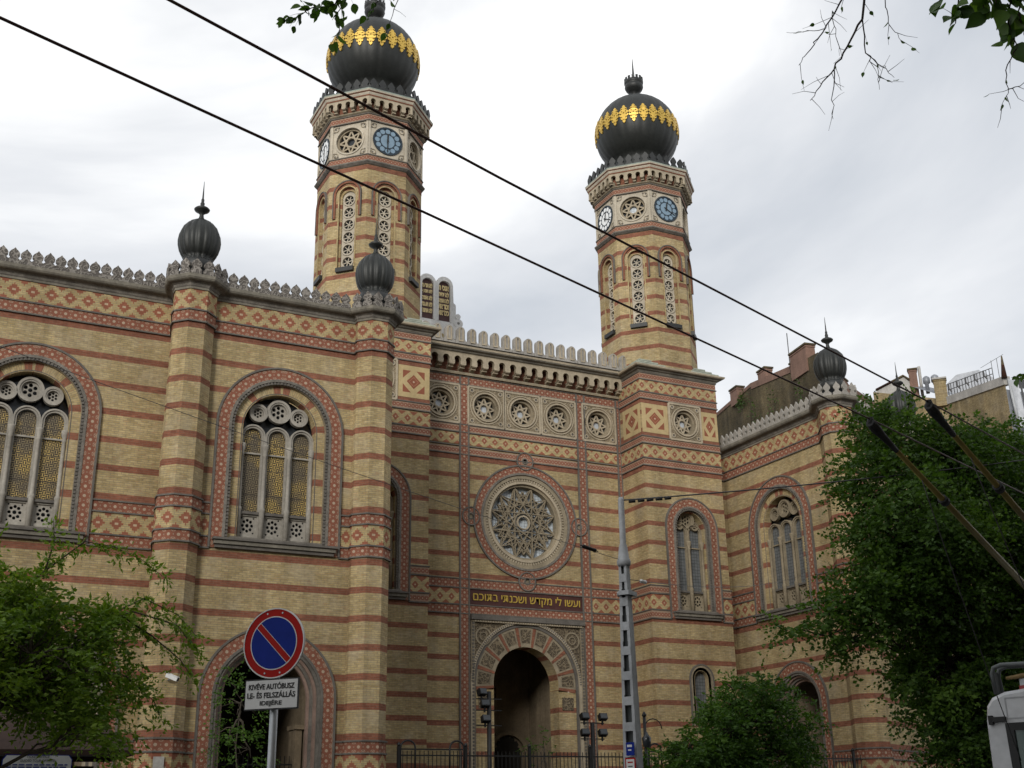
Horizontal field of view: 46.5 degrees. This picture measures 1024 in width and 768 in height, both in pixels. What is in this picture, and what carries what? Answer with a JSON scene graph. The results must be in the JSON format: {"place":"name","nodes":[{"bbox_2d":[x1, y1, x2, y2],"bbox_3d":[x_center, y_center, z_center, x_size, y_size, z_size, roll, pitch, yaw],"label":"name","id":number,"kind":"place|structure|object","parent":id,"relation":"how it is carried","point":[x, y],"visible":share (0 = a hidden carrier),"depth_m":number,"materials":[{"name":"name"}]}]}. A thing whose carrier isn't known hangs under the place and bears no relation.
{"place":"outdoors","nodes":[
{"label":"outdoors","id":0,"kind":"place"},
{"bbox_2d":[0,710,133,767],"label":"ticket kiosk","id":1,"kind":"object","parent":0,"point":[67,757],"visible":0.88,"depth_m":22.60,"materials":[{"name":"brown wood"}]},
{"bbox_2d":[0,16,1023,493],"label":"trolley wire","id":2,"kind":"object","parent":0,"point":[432,216],"visible":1,"depth_m":7.89,"materials":[{"name":"black metal"}]},
{"bbox_2d":[0,0,1023,411],"label":"sky","id":3,"kind":"structure","parent":0,"point":[898,223],"materials":[{"name":"white"}]},
{"bbox_2d":[167,0,1023,454],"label":"trolley wire","id":4,"kind":"object","parent":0,"point":[537,196],"visible":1,"depth_m":7.72,"materials":[{"name":"black metal"}]},
{"bbox_2d":[716,333,878,445],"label":"firewall house","id":5,"kind":"structure","parent":0,"point":[730,418],"depth_m":84.37,"materials":[{"name":"brick"}]},
{"bbox_2d":[736,378,808,421],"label":"climbing plant","id":6,"kind":"object","parent":5,"relation":"attached to","point":[740,401],"visible":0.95,"depth_m":85.89,"materials":[{"name":"green plant"}]},
{"bbox_2d":[873,354,1023,438],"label":"terrace house","id":7,"kind":"structure","parent":0,"point":[968,393],"depth_m":87.69,"materials":[{"name":"concrete"}]},
{"label":"ground","id":8,"kind":"structure","parent":0,"visible":0},
{"bbox_2d":[0,512,214,767],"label":"locust tree","id":9,"kind":"object","parent":8,"relation":"on","point":[27,632],"visible":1,"depth_m":19.91,"materials":[{"name":"green plant"}]},
{"bbox_2d":[197,654,280,767],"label":"young tree","id":10,"kind":"object","parent":8,"relation":"on","point":[237,730],"visible":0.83,"depth_m":38.00,"materials":[{"name":"green plant"}]},
{"bbox_2d":[0,0,971,767],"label":"synagogue","id":11,"kind":"structure","parent":8,"relation":"on","point":[422,618],"depth_m":55.41,"materials":[{"name":"brick"}]},
{"bbox_2d":[0,342,101,543],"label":"arched window","id":12,"kind":"structure","parent":11,"relation":"in","point":[49,442],"depth_m":41.64,"materials":[{"name":"grey stone"}]},
{"bbox_2d":[152,757,163,767],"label":"wall plaque","id":13,"kind":"object","parent":11,"relation":"attached to","point":[158,762],"depth_m":37.93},
{"bbox_2d":[165,673,179,681],"bbox_3d":[-11.045,9.535,38.796,0.466,0.319,0.266,-4,-20,7],"label":"security camera","id":14,"kind":"object","parent":11,"relation":"attached to","point":[172,677],"visible":0.84,"depth_m":38.69,"materials":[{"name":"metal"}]},
{"bbox_2d":[218,755,291,767],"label":"gate railing","id":15,"kind":"object","parent":11,"relation":"attached to","point":[247,764],"visible":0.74,"depth_m":41.69,"materials":[{"name":"black metal"}]},
{"bbox_2d":[207,368,343,557],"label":"arched window","id":16,"kind":"structure","parent":11,"relation":"in","point":[265,497],"depth_m":44.00,"materials":[{"name":"grey stone"}]},
{"bbox_2d":[388,464,411,600],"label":"arched window","id":17,"kind":"structure","parent":11,"relation":"in","point":[400,499],"depth_m":53.27,"materials":[{"name":"grey stone"}]},
{"bbox_2d":[462,452,587,591],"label":"rose window","id":18,"kind":"structure","parent":11,"relation":"in","point":[521,495],"depth_m":59.05,"materials":[{"name":"grey stone"}]},
{"bbox_2d":[665,498,724,621],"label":"arched window","id":19,"kind":"structure","parent":11,"relation":"in","point":[692,548],"depth_m":60.33,"materials":[{"name":"grey stone"}]},
{"bbox_2d":[689,664,715,725],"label":"small window","id":20,"kind":"structure","parent":11,"relation":"in","point":[699,680],"depth_m":58.19,"materials":[{"name":"glass"}]},
{"bbox_2d":[748,475,819,622],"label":"arched window","id":21,"kind":"structure","parent":11,"relation":"in","point":[786,547],"depth_m":59.82,"materials":[{"name":"grey stone"}]},
{"bbox_2d":[476,688,501,767],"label":"floodlight post","id":22,"kind":"object","parent":8,"relation":"on","point":[485,703],"visible":1,"depth_m":47.00,"materials":[{"name":"black metal"}]},
{"bbox_2d":[515,725,556,767],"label":"young tree","id":23,"kind":"object","parent":8,"relation":"on","point":[543,747],"visible":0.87,"depth_m":50.41,"materials":[{"name":"green plant"}]},
{"bbox_2d":[579,712,607,767],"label":"floodlight post","id":24,"kind":"object","parent":8,"relation":"on","point":[585,732],"visible":1,"depth_m":48.90,"materials":[{"name":"black metal"}]},
{"bbox_2d":[396,739,861,767],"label":"iron fence","id":25,"kind":"object","parent":8,"relation":"on","point":[465,755],"visible":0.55,"depth_m":44.03,"materials":[{"name":"black metal"}]},
{"bbox_2d":[617,497,642,767],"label":"traction pole","id":26,"kind":"object","parent":8,"relation":"on","point":[632,751],"visible":1,"depth_m":27.26,"materials":[{"name":"grey paint"}]},
{"bbox_2d":[0,346,616,558],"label":"span wire","id":27,"kind":"object","parent":26,"relation":"attached to","point":[293,451],"visible":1,"depth_m":23.85,"materials":[{"name":"metal"}]},
{"bbox_2d":[580,544,597,551],"bbox_3d":[1.793,3.813,27.643,0.507,0.168,0.100,11,-23,-31],"label":"insulator","id":28,"kind":"object","parent":27,"relation":"attached to","point":[589,548],"visible":1,"depth_m":27.61,"materials":[{"name":"black plastic"}]},
{"bbox_2d":[630,575,800,586],"bbox_3d":[8.226,6.836,42.282,0.014,5.366,30.445,-8,-21,20],"label":"span wire","id":29,"kind":"object","parent":26,"relation":"attached to","point":[702,586],"visible":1,"depth_m":34.75,"materials":[{"name":"metal"}]},
{"bbox_2d":[624,460,1023,500],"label":"span wire","id":30,"kind":"object","parent":26,"relation":"attached to","point":[803,484],"visible":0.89,"depth_m":29.64,"materials":[{"name":"metal"}]},
{"bbox_2d":[628,497,670,502],"bbox_3d":[3.334,2.797,28.771,1.076,0.201,0.071,3,-20,-11],"label":"insulator","id":31,"kind":"object","parent":30,"relation":"attached to","point":[650,499],"visible":1,"depth_m":28.74,"materials":[{"name":"black plastic"}]},
{"bbox_2d":[276,0,1023,387],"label":"overhanging tree","id":32,"kind":"object","parent":8,"relation":"on","point":[1008,22],"visible":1,"depth_m":5.46,"materials":[{"name":"green plant"}]},
{"bbox_2d":[642,712,661,764],"bbox_3d":[4.480,12.624,37.043,0.808,4.710,0.300,9,-22,-25],"label":"street lantern","id":33,"kind":"object","parent":8,"relation":"on","point":[646,739],"visible":0.97,"depth_m":37.41,"materials":[{"name":"black metal"}]},
{"bbox_2d":[621,663,839,767],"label":"maple sapling tree","id":34,"kind":"object","parent":8,"relation":"on","point":[734,743],"visible":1,"depth_m":33.45,"materials":[{"name":"green plant"}]},
{"bbox_2d":[753,384,1023,767],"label":"lime tree","id":35,"kind":"object","parent":8,"relation":"on","point":[907,585],"visible":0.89,"depth_m":29.26,"materials":[{"name":"green plant"}]},
{"label":"road","id":36,"kind":"structure","parent":0,"visible":0},
{"bbox_2d":[243,608,304,767],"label":"road sign","id":37,"kind":"object","parent":36,"relation":"on","point":[274,644],"visible":1,"depth_m":10.29,"materials":[{"name":"metal"}]},
{"bbox_2d":[866,399,1023,767],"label":"trolleybus","id":38,"kind":"object","parent":36,"relation":"on","point":[1005,717],"visible":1,"depth_m":14.66,"materials":[{"name":"white paint"}]},
{"bbox_2d":[1005,722,1023,767],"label":"rear window","id":39,"kind":"structure","parent":38,"relation":"in","point":[1016,728],"depth_m":14.71,"materials":[{"name":"black glass"}]}
]}

